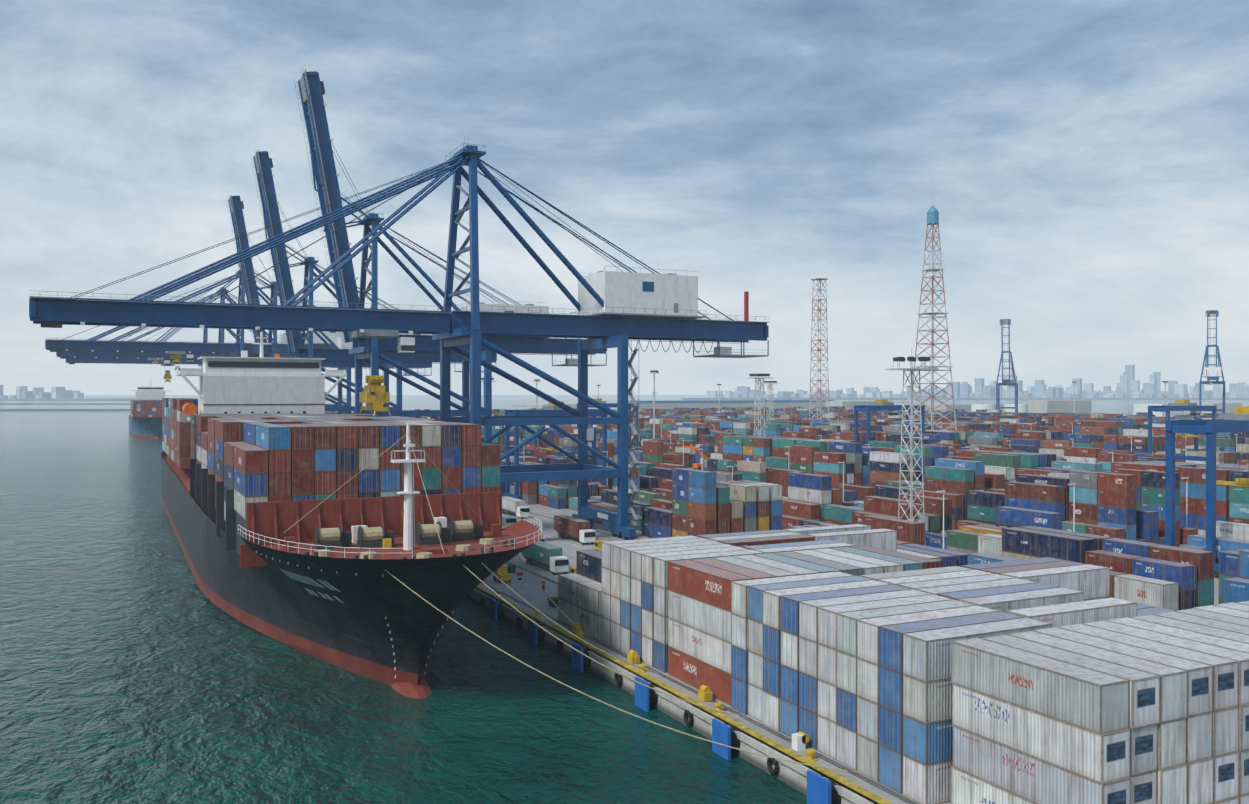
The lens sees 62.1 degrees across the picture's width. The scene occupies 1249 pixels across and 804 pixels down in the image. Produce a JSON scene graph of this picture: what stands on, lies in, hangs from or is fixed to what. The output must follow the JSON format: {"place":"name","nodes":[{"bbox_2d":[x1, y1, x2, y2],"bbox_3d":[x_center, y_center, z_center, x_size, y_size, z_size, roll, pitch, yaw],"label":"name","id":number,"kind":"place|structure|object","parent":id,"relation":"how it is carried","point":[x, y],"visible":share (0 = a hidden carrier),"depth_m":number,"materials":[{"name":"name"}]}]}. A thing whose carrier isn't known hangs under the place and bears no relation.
{"place":"outdoors","nodes":[
{"label":"outdoors","id":0,"kind":"place"},
{"bbox_2d":[136,379,164,399],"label":"bridge","id":1,"kind":"structure","parent":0,"point":[150,393],"depth_m":853.81,"materials":[{"name":"white metal"}]},
{"bbox_2d":[163,456,523,566],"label":"ship deck","id":2,"kind":"structure","parent":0,"point":[249,557],"depth_m":114.23,"materials":[{"name":"metal"}]},
{"bbox_2d":[0,395,1248,803],"bbox_3d":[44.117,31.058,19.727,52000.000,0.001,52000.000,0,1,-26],"label":"water","id":3,"kind":"structure","parent":0,"point":[138,665],"depth_m":106.59,"materials":[{"name":"teal liquid"}]},
{"bbox_2d":[129,415,161,437],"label":"ship hull","id":4,"kind":"object","parent":3,"relation":"on","point":[148,427],"visible":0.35,"depth_m":730.51,"materials":[{"name":"blue metal"}]},
{"bbox_2d":[161,451,542,685],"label":"ship hull","id":5,"kind":"object","parent":3,"relation":"on","point":[274,602],"visible":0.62,"depth_m":111.78,"materials":[{"name":"black metal"}]},
{"bbox_2d":[391,679,431,698],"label":"bulbous bow","id":6,"kind":"object","parent":5,"relation":"attached to","point":[421,689],"visible":0.15,"depth_m":107.93,"materials":[{"name":"red metal"}]},
{"bbox_2d":[176,332,541,677],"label":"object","id":7,"kind":"object","parent":3,"relation":"on","point":[246,382],"visible":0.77,"depth_m":124.68,"materials":[{"name":"white metal"}]},
{"bbox_2d":[0,365,1248,416],"bbox_3d":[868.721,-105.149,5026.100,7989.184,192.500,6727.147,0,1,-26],"label":"skyline","id":8,"kind":"structure","parent":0,"point":[1039,397],"depth_m":5460.75,"materials":[{"name":"white paint"}]},
{"bbox_2d":[0,0,1248,394],"label":"sky","id":9,"kind":"structure","parent":0,"point":[1083,164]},
{"bbox_2d":[467,588,876,803],"bbox_3d":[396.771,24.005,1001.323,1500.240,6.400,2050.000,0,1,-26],"label":"quay wall","id":10,"kind":"structure","parent":0,"point":[792,774],"depth_m":96.16,"materials":[{"name":"grey concrete"}]},
{"bbox_2d":[476,586,892,803],"bbox_3d":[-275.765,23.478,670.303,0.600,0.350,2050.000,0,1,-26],"label":"quay edge","id":11,"kind":"object","parent":10,"relation":"on","point":[834,776],"depth_m":92.41,"materials":[{"name":"yellow paint"}]},
{"bbox_2d":[463,512,916,803],"bbox_3d":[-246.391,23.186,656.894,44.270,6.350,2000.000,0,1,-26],"label":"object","id":12,"kind":"object","parent":10,"relation":"attached to","point":[821,789],"visible":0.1,"depth_m":96.34,"materials":[{"name":"metal"}]},
{"bbox_2d":[469,410,1218,803],"bbox_3d":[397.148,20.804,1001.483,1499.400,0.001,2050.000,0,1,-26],"label":"port land","id":13,"kind":"structure","parent":0,"point":[533,594],"depth_m":150.37,"materials":[{"name":"grey concrete"}]},
{"bbox_2d":[45,266,343,364],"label":"ship-to-shore crane","id":14,"kind":"object","parent":13,"relation":"on","point":[175,351],"visible":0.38,"depth_m":538.28,"materials":[{"name":"blue metal"}]},
{"bbox_2d":[66,327,323,382],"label":"ship-to-shore crane","id":15,"kind":"object","parent":13,"relation":"on","point":[81,360],"visible":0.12,"depth_m":748.71,"materials":[{"name":"blue metal"}]},
{"bbox_2d":[56,287,354,367],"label":"ship-to-shore crane","id":16,"kind":"object","parent":13,"relation":"on","point":[155,357],"visible":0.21,"depth_m":632.32,"materials":[{"name":"blue metal"}]},
{"bbox_2d":[226,194,431,413],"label":"ship-to-shore crane","id":17,"kind":"object","parent":13,"relation":"on","point":[236,205],"visible":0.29,"depth_m":438.71,"materials":[{"name":"blue metal"}]},
{"bbox_2d":[251,149,496,413],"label":"ship-to-shore crane","id":18,"kind":"object","parent":13,"relation":"on","point":[263,164],"visible":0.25,"depth_m":359.40,"materials":[{"name":"blue metal"}]},
{"bbox_2d":[29,143,769,539],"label":"ship-to-shore crane","id":19,"kind":"object","parent":13,"relation":"on","point":[617,311],"visible":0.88,"depth_m":201.60,"materials":[{"name":"blue metal"}]},
{"bbox_2d":[294,69,606,443],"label":"ship-to-shore crane","id":20,"kind":"object","parent":13,"relation":"on","point":[312,93],"visible":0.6,"depth_m":274.87,"materials":[{"name":"blue metal"}]},
{"bbox_2d":[503,401,606,499],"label":"yard gantry crane","id":21,"kind":"object","parent":13,"relation":"on","point":[513,491],"visible":0.58,"depth_m":277.79,"materials":[{"name":"blue metal"}]},
{"bbox_2d":[577,398,638,446],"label":"yard gantry crane","id":22,"kind":"object","parent":13,"relation":"on","point":[614,405],"visible":0.27,"depth_m":464.12,"materials":[{"name":"blue metal"}]},
{"bbox_2d":[385,555,847,771],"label":"mooring ropes","id":23,"kind":"object","parent":13,"relation":"on","point":[597,662],"visible":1,"depth_m":93.83,"materials":[{"name":"fabric"}]},
{"bbox_2d":[130,398,1248,803],"bbox_3d":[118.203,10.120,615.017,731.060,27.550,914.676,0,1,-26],"label":"containers","id":24,"kind":"object","parent":13,"relation":"on","point":[994,628],"visible":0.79,"depth_m":111.81,"materials":[{"name":"metal"}]},
{"bbox_2d":[481,201,1168,522],"bbox_3d":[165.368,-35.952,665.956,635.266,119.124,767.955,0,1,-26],"label":"lattice towers","id":25,"kind":"structure","parent":13,"relation":"on","point":[932,216],"depth_m":427.23,"materials":[{"name":"white metal"}]},
{"bbox_2d":[493,414,1237,751],"bbox_3d":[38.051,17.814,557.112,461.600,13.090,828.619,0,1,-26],"label":"trucks","id":26,"kind":"object","parent":13,"relation":"on","point":[633,656],"visible":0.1,"depth_m":166.79,"materials":[{"name":"white metal"}]},
{"bbox_2d":[854,399,924,445],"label":"yard gantry crane","id":27,"kind":"object","parent":13,"relation":"on","point":[883,405],"visible":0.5,"depth_m":380.72,"materials":[{"name":"blue metal"}]},
{"bbox_2d":[996,319,1017,411],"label":"crane","id":28,"kind":"object","parent":13,"relation":"on","point":[1008,378],"visible":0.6,"depth_m":1152.33,"materials":[{"name":"blue metal"}]},
{"bbox_2d":[1148,400,1216,454],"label":"yard gantry crane","id":29,"kind":"object","parent":13,"relation":"on","point":[1182,405],"visible":0.56,"depth_m":373.24,"materials":[{"name":"blue metal"}]},
{"bbox_2d":[1165,406,1248,577],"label":"yard gantry crane","id":30,"kind":"object","parent":13,"relation":"on","point":[1238,421],"visible":0.73,"depth_m":166.46,"materials":[{"name":"blue metal"}]},
{"bbox_2d":[1199,310,1224,412],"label":"crane","id":31,"kind":"object","parent":13,"relation":"on","point":[1213,373],"visible":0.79,"depth_m":995.22,"materials":[{"name":"blue metal"}]}
]}

